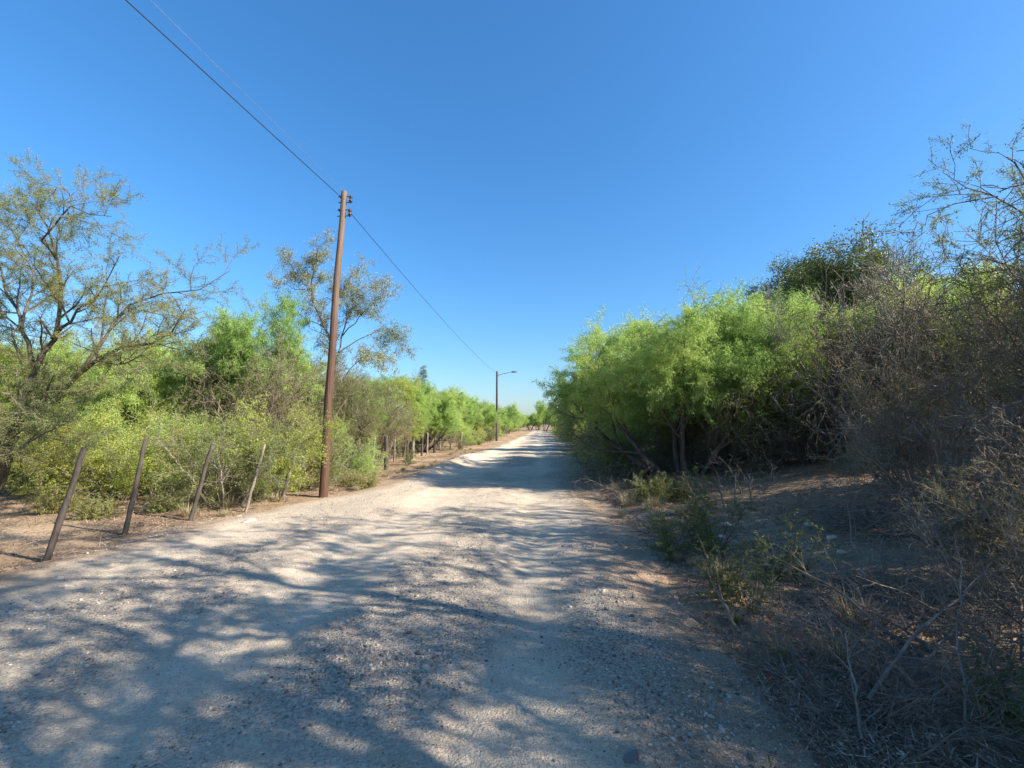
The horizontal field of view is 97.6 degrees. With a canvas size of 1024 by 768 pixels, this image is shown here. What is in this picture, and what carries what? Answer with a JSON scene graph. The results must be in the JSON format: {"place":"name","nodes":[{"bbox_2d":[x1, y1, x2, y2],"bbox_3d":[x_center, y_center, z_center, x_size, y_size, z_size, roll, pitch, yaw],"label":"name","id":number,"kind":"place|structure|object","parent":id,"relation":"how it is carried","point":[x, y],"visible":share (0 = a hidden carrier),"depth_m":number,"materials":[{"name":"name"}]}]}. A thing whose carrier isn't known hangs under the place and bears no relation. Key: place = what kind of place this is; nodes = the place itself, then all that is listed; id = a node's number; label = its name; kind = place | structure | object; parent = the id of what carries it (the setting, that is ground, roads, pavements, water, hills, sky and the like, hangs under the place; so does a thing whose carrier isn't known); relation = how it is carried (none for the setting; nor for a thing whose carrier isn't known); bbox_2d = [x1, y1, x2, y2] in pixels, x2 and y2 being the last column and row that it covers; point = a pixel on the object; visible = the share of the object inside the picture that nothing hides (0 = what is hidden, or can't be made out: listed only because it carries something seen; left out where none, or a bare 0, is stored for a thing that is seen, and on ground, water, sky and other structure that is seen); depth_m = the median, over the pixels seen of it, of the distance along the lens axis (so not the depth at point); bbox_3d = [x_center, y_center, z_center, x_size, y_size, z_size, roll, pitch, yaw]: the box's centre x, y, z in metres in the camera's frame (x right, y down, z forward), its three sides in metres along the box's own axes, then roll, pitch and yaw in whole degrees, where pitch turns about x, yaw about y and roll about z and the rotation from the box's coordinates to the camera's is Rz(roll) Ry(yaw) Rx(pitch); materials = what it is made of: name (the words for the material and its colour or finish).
{"place":"outdoors","nodes":[
{"label":"outdoors","id":0,"kind":"place"},
{"bbox_2d":[0,430,869,767],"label":"road","id":1,"kind":"structure","parent":0,"point":[328,568],"depth_m":3.25,"materials":[{"name":"grey gravel"}]},
{"bbox_2d":[617,422,735,473],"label":"twiggy bush","id":2,"kind":"object","parent":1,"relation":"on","point":[687,463],"visible":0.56,"depth_m":12.51,"materials":[{"name":"brown plant"}]},
{"bbox_2d":[892,451,1023,594],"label":"twiggy bush","id":3,"kind":"object","parent":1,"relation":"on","point":[975,515],"visible":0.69,"depth_m":3.66,"materials":[{"name":"brown plant"}]},
{"bbox_2d":[0,425,1023,767],"bbox_3d":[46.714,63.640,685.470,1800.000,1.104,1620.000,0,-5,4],"label":"ground","id":4,"kind":"structure","parent":0,"point":[10,503],"depth_m":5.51,"materials":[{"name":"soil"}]},
{"bbox_2d":[0,320,92,448],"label":"mesquite tree","id":5,"kind":"object","parent":4,"relation":"on","point":[14,385],"visible":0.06,"depth_m":13.29,"materials":[{"name":"green plant"}]},
{"bbox_2d":[0,345,104,446],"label":"mesquite tree","id":6,"kind":"object","parent":4,"relation":"on","point":[1,377],"visible":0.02,"depth_m":13.45,"materials":[{"name":"green plant"}]},
{"bbox_2d":[0,401,113,494],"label":"leafy bush","id":7,"kind":"object","parent":4,"relation":"on","point":[13,482],"visible":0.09,"depth_m":10.37,"materials":[{"name":"green plant"}]},
{"bbox_2d":[20,479,94,513],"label":"weed","id":8,"kind":"object","parent":4,"relation":"on","point":[51,506],"visible":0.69,"depth_m":8.22,"materials":[{"name":"green plant"}]},
{"bbox_2d":[41,447,86,561],"bbox_3d":[-5.361,1.518,5.348,0.483,1.529,0.086,0,-5,4],"label":"fence post","id":9,"kind":"object","parent":4,"relation":"on","point":[59,521],"visible":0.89,"depth_m":5.33,"materials":[{"name":"brown wood"}]},
{"bbox_2d":[0,408,141,498],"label":"leafy bush","id":10,"kind":"object","parent":4,"relation":"on","point":[51,477],"visible":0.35,"depth_m":9.73,"materials":[{"name":"green plant"}]},
{"bbox_2d":[26,403,160,488],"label":"leafy bush","id":11,"kind":"object","parent":4,"relation":"on","point":[90,437],"visible":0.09,"depth_m":10.61,"materials":[{"name":"green plant"}]},
{"bbox_2d":[62,489,129,521],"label":"weed","id":12,"kind":"object","parent":4,"relation":"on","point":[93,512],"visible":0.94,"depth_m":7.69,"materials":[{"name":"green plant"}]},
{"bbox_2d":[35,324,196,477],"bbox_3d":[-12.089,0.540,14.149,5.383,5.063,4.576,-1,-5,11],"label":"mesquite tree","id":13,"kind":"object","parent":4,"relation":"on","point":[61,354],"visible":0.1,"depth_m":12.83,"materials":[{"name":"green plant"}]},
{"bbox_2d":[8,393,226,501],"bbox_3d":[-8.720,1.449,9.868,3.647,2.521,3.404,-4,-6,34],"label":"leafy bush","id":14,"kind":"object","parent":4,"relation":"on","point":[111,475],"visible":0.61,"depth_m":9.60,"materials":[{"name":"green plant"}]},
{"bbox_2d":[0,148,265,490],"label":"thorn tree","id":15,"kind":"object","parent":4,"relation":"on","point":[38,419],"visible":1,"depth_m":8.23,"materials":[{"name":"green plant"}]},
{"bbox_2d":[122,438,147,534],"bbox_3d":[-5.659,1.613,6.711,0.301,1.590,0.074,0,-5,4],"label":"fence post","id":16,"kind":"object","parent":4,"relation":"on","point":[126,526],"visible":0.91,"depth_m":6.70,"materials":[{"name":"brown wood"}]},
{"bbox_2d":[138,483,189,513],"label":"weed","id":17,"kind":"object","parent":4,"relation":"on","point":[168,506],"visible":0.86,"depth_m":8.29,"materials":[{"name":"green plant"}]},
{"bbox_2d":[78,318,281,478],"bbox_3d":[-9.549,0.625,13.942,5.220,4.845,6.561,2,-6,-20],"label":"mesquite tree","id":18,"kind":"object","parent":4,"relation":"on","point":[133,399],"visible":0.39,"depth_m":11.92,"materials":[{"name":"green plant"}]},
{"bbox_2d":[109,409,251,495],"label":"leafy bush","id":19,"kind":"object","parent":4,"relation":"on","point":[173,477],"visible":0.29,"depth_m":10.28,"materials":[{"name":"green plant"}]},
{"bbox_2d":[128,413,249,492],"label":"leafy bush","id":20,"kind":"object","parent":4,"relation":"on","point":[140,433],"visible":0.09,"depth_m":10.88,"materials":[{"name":"green plant"}]},
{"bbox_2d":[188,445,213,520],"bbox_3d":[-5.325,1.760,7.648,0.390,1.439,0.076,0,-5,-1],"label":"fence post","id":21,"kind":"object","parent":4,"relation":"on","point":[198,493],"visible":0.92,"depth_m":7.63,"materials":[{"name":"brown wood"}]},
{"bbox_2d":[131,403,315,511],"bbox_3d":[-5.626,1.482,8.917,2.900,2.197,3.084,3,-6,-30],"label":"leafy bush","id":22,"kind":"object","parent":4,"relation":"on","point":[212,488],"visible":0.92,"depth_m":8.62,"materials":[{"name":"green plant"}]},
{"bbox_2d":[139,324,325,484],"bbox_3d":[-7.624,0.703,12.218,4.849,4.398,3.781,2,-6,-20],"label":"twiggy bush","id":23,"kind":"object","parent":4,"relation":"on","point":[258,378],"visible":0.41,"depth_m":11.82,"materials":[{"name":"green plant"}]},
{"bbox_2d":[165,284,324,428],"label":"mesquite tree","id":24,"kind":"object","parent":4,"relation":"on","point":[246,342],"visible":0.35,"depth_m":12.80,"materials":[{"name":"green plant"}]},
{"bbox_2d":[177,391,355,498],"bbox_3d":[-5.492,1.414,9.892,3.120,2.521,3.343,4,-6,-36],"label":"leafy bush","id":25,"kind":"object","parent":4,"relation":"on","point":[283,463],"visible":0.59,"depth_m":9.58,"materials":[{"name":"green plant"}]},
{"bbox_2d":[191,330,377,475],"bbox_3d":[-6.708,0.690,13.507,3.975,4.624,5.097,-1,-5,11],"label":"twiggy bush","id":26,"kind":"object","parent":4,"relation":"on","point":[316,400],"visible":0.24,"depth_m":13.37,"materials":[{"name":"green plant"}]},
{"bbox_2d":[236,406,375,490],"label":"leafy bush","id":27,"kind":"object","parent":4,"relation":"on","point":[334,470],"visible":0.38,"depth_m":11.09,"materials":[{"name":"green plant"}]},
{"bbox_2d":[319,190,352,497],"bbox_3d":[-4.040,-0.871,10.288,0.571,7.431,0.198,-1,-5,10],"label":"utility pole","id":28,"kind":"object","parent":4,"relation":"on","point":[325,468],"visible":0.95,"depth_m":10.23,"materials":[{"name":"brown wood"}]},
{"bbox_2d":[125,0,339,195],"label":"power line","id":29,"kind":"object","parent":28,"relation":"attached to","point":[222,88],"visible":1,"depth_m":7.12,"materials":[{"name":"metal"}]},
{"bbox_2d":[262,226,421,463],"bbox_3d":[-6.737,-1.457,17.825,6.283,9.521,3.393,0,-5,4],"label":"slender tree","id":30,"kind":"object","parent":4,"relation":"on","point":[316,256],"visible":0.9,"depth_m":17.73,"materials":[{"name":"green plant"}]},
{"bbox_2d":[297,425,388,483],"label":"leafy bush","id":31,"kind":"object","parent":4,"relation":"on","point":[367,459],"visible":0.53,"depth_m":12.68,"materials":[{"name":"green plant"}]},
{"bbox_2d":[279,348,409,467],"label":"mesquite tree","id":32,"kind":"object","parent":4,"relation":"on","point":[382,410],"visible":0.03,"depth_m":17.53,"materials":[{"name":"green plant"}]},
{"bbox_2d":[299,360,399,469],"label":"bush","id":33,"kind":"object","parent":4,"relation":"on","point":[356,405],"visible":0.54,"depth_m":15.17,"materials":[{"name":"green plant"}]},
{"bbox_2d":[348,468,381,488],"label":"weed","id":34,"kind":"object","parent":4,"relation":"on","point":[360,480],"visible":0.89,"depth_m":11.21,"materials":[{"name":"green plant"}]},
{"bbox_2d":[333,367,423,465],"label":"twiggy bush","id":35,"kind":"object","parent":4,"relation":"on","point":[395,413],"visible":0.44,"depth_m":17.05,"materials":[{"name":"green plant"}]},
{"bbox_2d":[360,365,438,459],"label":"mesquite tree","id":36,"kind":"object","parent":4,"relation":"on","point":[429,395],"visible":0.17,"depth_m":22.16,"materials":[{"name":"green plant"}]},
{"bbox_2d":[372,372,427,457],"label":"mesquite tree","id":37,"kind":"object","parent":4,"relation":"on","point":[405,385],"visible":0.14,"depth_m":20.90,"materials":[{"name":"green plant"}]},
{"bbox_2d":[377,373,440,448],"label":"mesquite tree","id":38,"kind":"object","parent":4,"relation":"on","point":[435,403],"visible":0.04,"depth_m":23.13,"materials":[{"name":"green plant"}]},
{"bbox_2d":[410,377,467,452],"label":"mesquite tree","id":39,"kind":"object","parent":4,"relation":"on","point":[445,419],"visible":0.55,"depth_m":26.57,"materials":[{"name":"green plant"}]},
{"bbox_2d":[412,386,474,447],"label":"mesquite tree","id":40,"kind":"object","parent":4,"relation":"on","point":[461,405],"visible":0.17,"depth_m":31.47,"materials":[{"name":"green plant"}]},
{"bbox_2d":[441,393,483,442],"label":"mesquite tree","id":41,"kind":"object","parent":4,"relation":"on","point":[468,418],"visible":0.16,"depth_m":38.48,"materials":[{"name":"green plant"}]},
{"bbox_2d":[446,390,500,441],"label":"mesquite tree","id":42,"kind":"object","parent":4,"relation":"on","point":[488,419],"visible":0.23,"depth_m":42.91,"materials":[{"name":"green plant"}]},
{"bbox_2d":[498,402,521,431],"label":"mesquite tree","id":43,"kind":"object","parent":4,"relation":"on","point":[510,415],"visible":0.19,"depth_m":64.57,"materials":[{"name":"green plant"}]},
{"bbox_2d":[533,399,557,430],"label":"mesquite tree","id":44,"kind":"object","parent":4,"relation":"on","point":[540,410],"visible":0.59,"depth_m":110.74,"materials":[{"name":"green plant"}]},
{"bbox_2d":[547,375,598,450],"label":"mesquite tree","id":45,"kind":"object","parent":4,"relation":"on","point":[569,414],"visible":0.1,"depth_m":27.05,"materials":[{"name":"green plant"}]},
{"bbox_2d":[566,416,647,469],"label":"leafy bush","id":46,"kind":"object","parent":4,"relation":"on","point":[597,457],"visible":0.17,"depth_m":15.39,"materials":[{"name":"green plant"}]},
{"bbox_2d":[573,457,690,501],"bbox_3d":[2.656,2.172,10.502,2.920,0.890,3.001,-5,-7,44],"label":"dead brush","id":47,"kind":"object","parent":4,"relation":"on","point":[610,488],"visible":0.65,"depth_m":10.38,"materials":[{"name":"plant"}]},
{"bbox_2d":[587,421,678,477],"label":"leafy bush","id":48,"kind":"object","parent":4,"relation":"on","point":[607,446],"visible":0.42,"depth_m":13.29,"materials":[{"name":"green plant"}]},
{"bbox_2d":[624,469,672,501],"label":"weed","id":49,"kind":"object","parent":4,"relation":"on","point":[658,491],"visible":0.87,"depth_m":8.93,"materials":[{"name":"green plant"}]},
{"bbox_2d":[530,262,806,483],"bbox_3d":[3.967,-0.050,11.748,6.210,5.534,5.279,1,-5,-15],"label":"mesquite tree","id":50,"kind":"object","parent":4,"relation":"on","point":[653,371],"visible":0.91,"depth_m":11.11,"materials":[{"name":"green plant"}]},
{"bbox_2d":[652,470,696,501],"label":"weed","id":51,"kind":"object","parent":4,"relation":"on","point":[676,493],"visible":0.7,"depth_m":9.30,"materials":[{"name":"green plant"}]},
{"bbox_2d":[642,496,718,559],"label":"weed","id":52,"kind":"object","parent":4,"relation":"on","point":[664,533],"visible":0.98,"depth_m":5.36,"materials":[{"name":"green plant"}]},
{"bbox_2d":[675,465,724,546],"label":"sapling","id":53,"kind":"object","parent":4,"relation":"on","point":[702,495],"visible":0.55,"depth_m":5.77,"materials":[{"name":"green plant"}]},
{"bbox_2d":[638,407,767,466],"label":"leafy bush","id":54,"kind":"object","parent":4,"relation":"on","point":[667,434],"visible":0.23,"depth_m":12.62,"materials":[{"name":"green plant"}]},
{"bbox_2d":[570,274,848,461],"bbox_3d":[5.647,-0.177,14.595,8.852,5.884,7.043,-5,-7,44],"label":"mesquite tree","id":55,"kind":"object","parent":4,"relation":"on","point":[634,332],"visible":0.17,"depth_m":12.42,"materials":[{"name":"green plant"}]},
{"bbox_2d":[685,497,757,557],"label":"sapling","id":56,"kind":"object","parent":4,"relation":"on","point":[708,537],"visible":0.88,"depth_m":5.24,"materials":[{"name":"green plant"}]},
{"bbox_2d":[703,549,741,634],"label":"fallen branch","id":57,"kind":"object","parent":4,"relation":"on","point":[734,626],"visible":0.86,"depth_m":3.66,"materials":[{"name":"wood"}]},
{"bbox_2d":[678,409,771,469],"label":"twiggy bush","id":58,"kind":"object","parent":4,"relation":"on","point":[730,446],"visible":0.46,"depth_m":12.01,"materials":[{"name":"brown plant"}]},
{"bbox_2d":[688,536,762,604],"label":"sapling","id":59,"kind":"object","parent":4,"relation":"on","point":[721,577],"visible":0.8,"depth_m":4.05,"materials":[{"name":"green plant"}]},
{"bbox_2d":[659,590,812,670],"bbox_3d":[1.628,1.808,3.365,1.066,0.333,1.030,2,-6,-19],"label":"dead brush","id":60,"kind":"object","parent":4,"relation":"on","point":[702,619],"visible":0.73,"depth_m":3.40,"materials":[{"name":"plant"}]},
{"bbox_2d":[633,282,840,469],"bbox_3d":[6.472,-0.326,12.425,5.462,5.180,6.426,1,-5,-6],"label":"mesquite tree","id":61,"kind":"object","parent":4,"relation":"on","point":[752,364],"visible":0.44,"depth_m":10.24,"materials":[{"name":"green plant"}]},
{"bbox_2d":[661,448,813,501],"bbox_3d":[4.824,1.835,9.258,3.201,0.949,3.114,4,-7,-39],"label":"dead brush","id":62,"kind":"object","parent":4,"relation":"on","point":[733,475],"visible":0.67,"depth_m":8.91,"materials":[{"name":"plant"}]},
{"bbox_2d":[713,552,791,615],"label":"sapling","id":63,"kind":"object","parent":4,"relation":"on","point":[759,601],"visible":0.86,"depth_m":3.73,"materials":[{"name":"green plant"}]},
{"bbox_2d":[712,410,829,469],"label":"twiggy bush","id":64,"kind":"object","parent":4,"relation":"on","point":[780,449],"visible":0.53,"depth_m":10.97,"materials":[{"name":"brown plant"}]},
{"bbox_2d":[746,532,805,582],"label":"sapling","id":65,"kind":"object","parent":4,"relation":"on","point":[761,552],"visible":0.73,"depth_m":4.43,"materials":[{"name":"green plant"}]},
{"bbox_2d":[768,508,836,586],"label":"sapling","id":66,"kind":"object","parent":4,"relation":"on","point":[797,553],"visible":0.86,"depth_m":4.36,"materials":[{"name":"green plant"}]},
{"bbox_2d":[764,410,863,463],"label":"twiggy bush","id":67,"kind":"object","parent":4,"relation":"on","point":[799,450],"visible":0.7,"depth_m":10.50,"materials":[{"name":"brown plant"}]},
{"bbox_2d":[803,622,873,665],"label":"grass tuft","id":68,"kind":"object","parent":4,"relation":"on","point":[839,655],"visible":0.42,"depth_m":2.97,"materials":[{"name":"plant"}]},
{"bbox_2d":[705,601,974,733],"bbox_3d":[1.936,1.696,2.835,1.324,0.428,1.370,3,-6,-28],"label":"dead brush","id":69,"kind":"object","parent":4,"relation":"on","point":[809,673],"visible":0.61,"depth_m":2.76,"materials":[{"name":"plant"}]},
{"bbox_2d":[738,221,955,446],"bbox_3d":[11.474,-1.669,15.707,6.995,8.307,8.063,2,-6,-19],"label":"dark tree","id":70,"kind":"object","parent":4,"relation":"on","point":[800,273],"visible":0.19,"depth_m":14.22,"materials":[{"name":"green plant"}]},
{"bbox_2d":[826,633,879,740],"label":"fallen branch","id":71,"kind":"object","parent":4,"relation":"on","point":[857,707],"visible":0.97,"depth_m":2.35,"materials":[{"name":"wood"}]},
{"bbox_2d":[817,582,892,627],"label":"grass tuft","id":72,"kind":"object","parent":4,"relation":"on","point":[854,614],"visible":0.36,"depth_m":3.57,"materials":[{"name":"plant"}]},
{"bbox_2d":[804,481,929,539],"bbox_3d":[4.772,1.566,5.787,2.001,0.593,1.946,3,-6,-33],"label":"dead brush","id":73,"kind":"object","parent":4,"relation":"on","point":[859,519],"visible":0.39,"depth_m":5.77,"materials":[{"name":"plant"}]},
{"bbox_2d":[769,229,966,457],"bbox_3d":[7.938,-0.642,10.251,3.461,4.998,3.940,2,-5,-17],"label":"twiggy bush","id":74,"kind":"object","parent":4,"relation":"on","point":[829,345],"visible":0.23,"depth_m":10.29,"materials":[{"name":"brown plant"}]},
{"bbox_2d":[718,530,1023,744],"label":"dead brush","id":75,"kind":"object","parent":4,"relation":"on","point":[928,648],"visible":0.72,"depth_m":3.07,"materials":[{"name":"brown plant"}]},
{"bbox_2d":[724,587,1023,761],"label":"dead brush","id":76,"kind":"object","parent":4,"relation":"on","point":[871,669],"visible":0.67,"depth_m":2.48,"materials":[{"name":"brown plant"}]},
{"bbox_2d":[865,569,1020,701],"bbox_3d":[2.702,1.459,2.590,1.713,0.450,0.429,3,-6,-27],"label":"fallen branch","id":77,"kind":"object","parent":76,"relation":"on","point":[870,695],"visible":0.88,"depth_m":2.60,"materials":[{"name":"wood"}]},
{"bbox_2d":[735,646,1022,767],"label":"dead brush","id":78,"kind":"object","parent":4,"relation":"on","point":[920,755],"visible":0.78,"depth_m":2.18,"materials":[{"name":"plant"}]},
{"bbox_2d":[738,613,1023,767],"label":"dead brush","id":79,"kind":"object","parent":4,"relation":"on","point":[910,705],"visible":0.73,"depth_m":2.33,"materials":[{"name":"brown plant"}]},
{"bbox_2d":[746,255,1020,447],"bbox_3d":[9.950,-0.517,13.237,6.557,5.478,8.242,2,-6,-25],"label":"mesquite tree","id":80,"kind":"object","parent":4,"relation":"on","point":[952,290],"visible":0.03,"depth_m":10.86,"materials":[{"name":"green plant"}]},
{"bbox_2d":[746,580,1023,767],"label":"dead brush","id":81,"kind":"object","parent":4,"relation":"on","point":[887,646],"visible":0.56,"depth_m":2.70,"materials":[{"name":"plant"}]},
{"bbox_2d":[753,240,1023,467],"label":"twiggy bush","id":82,"kind":"object","parent":4,"relation":"on","point":[891,339],"visible":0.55,"depth_m":9.01,"materials":[{"name":"brown plant"}]},
{"bbox_2d":[764,532,1023,670],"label":"dead brush","id":83,"kind":"object","parent":4,"relation":"on","point":[928,630],"visible":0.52,"depth_m":3.56,"materials":[{"name":"plant"}]},
{"bbox_2d":[788,456,1020,535],"bbox_3d":[5.393,1.323,5.519,2.920,0.890,3.001,4,-7,-38],"label":"dead brush","id":84,"kind":"object","parent":4,"relation":"on","point":[867,511],"visible":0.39,"depth_m":5.86,"materials":[{"name":"plant"}]},
{"bbox_2d":[803,221,1023,466],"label":"twiggy bush","id":85,"kind":"object","parent":4,"relation":"on","point":[965,320],"visible":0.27,"depth_m":8.95,"materials":[{"name":"brown plant"}]},
{"bbox_2d":[815,334,1021,484],"bbox_3d":[6.646,0.392,7.213,2.681,2.594,2.091,1,-5,-12],"label":"twiggy bush","id":86,"kind":"object","parent":4,"relation":"on","point":[918,394],"visible":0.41,"depth_m":7.01,"materials":[{"name":"brown plant"}]},
{"bbox_2d":[820,346,1023,512],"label":"twiggy bush","id":87,"kind":"object","parent":4,"relation":"on","point":[893,446],"visible":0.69,"depth_m":5.96,"materials":[{"name":"brown plant"}]},
{"bbox_2d":[828,390,1023,560],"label":"twiggy bush","id":88,"kind":"object","parent":4,"relation":"on","point":[979,474],"visible":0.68,"depth_m":4.58,"materials":[{"name":"brown plant"}]},
{"bbox_2d":[833,547,1023,640],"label":"dead brush","id":89,"kind":"object","parent":4,"relation":"on","point":[913,602],"visible":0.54,"depth_m":3.59,"materials":[{"name":"plant"}]},
{"bbox_2d":[838,212,1022,369],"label":"twiggy bush","id":90,"kind":"object","parent":4,"relation":"on","point":[896,252],"visible":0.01,"depth_m":13.92,"materials":[{"name":"brown plant"}]},
{"bbox_2d":[844,472,1020,562],"bbox_3d":[4.837,1.316,4.269,2.801,0.830,2.725,-4,-7,38],"label":"dead brush","id":91,"kind":"object","parent":4,"relation":"on","point":[951,530],"visible":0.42,"depth_m":4.53,"materials":[{"name":"plant"}]},
{"bbox_2d":[875,117,1023,402],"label":"thorn tree","id":92,"kind":"object","parent":4,"relation":"on","point":[1019,248],"visible":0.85,"depth_m":6.10,"materials":[{"name":"green plant"}]},
{"bbox_2d":[876,242,1023,445],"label":"twiggy bush","id":93,"kind":"object","parent":4,"relation":"on","point":[1001,292],"visible":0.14,"depth_m":9.37,"materials":[{"name":"brown plant"}]},
{"bbox_2d":[885,462,1023,668],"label":"twiggy bush","id":94,"kind":"object","parent":4,"relation":"on","point":[1010,612],"visible":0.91,"depth_m":3.05,"materials":[{"name":"brown plant"}]},
{"bbox_2d":[929,540,989,738],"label":"fallen branch","id":95,"kind":"object","parent":4,"relation":"on","point":[960,660],"visible":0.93,"depth_m":2.59,"materials":[{"name":"wood"}]},
{"bbox_2d":[915,247,1023,489],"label":"twiggy bush","id":96,"kind":"object","parent":4,"relation":"on","point":[1015,379],"visible":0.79,"depth_m":5.33,"materials":[{"name":"brown plant"}]},
{"bbox_2d":[938,641,1023,737],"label":"bush","id":97,"kind":"object","parent":4,"relation":"on","point":[997,702],"visible":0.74,"depth_m":2.33,"materials":[{"name":"brown plant"}]},
{"bbox_2d":[944,150,1023,465],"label":"twiggy bush","id":98,"kind":"object","parent":4,"relation":"on","point":[1014,245],"visible":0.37,"depth_m":6.86,"materials":[{"name":"brown plant"}]},
{"bbox_2d":[945,201,1023,443],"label":"twiggy bush","id":99,"kind":"object","parent":4,"relation":"on","point":[978,227],"visible":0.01,"depth_m":12.91,"materials":[{"name":"brown plant"}]},
{"bbox_2d":[0,0,1023,424],"label":"sky","id":100,"kind":"structure","parent":0,"point":[530,168],"materials":[{"name":"blue"}]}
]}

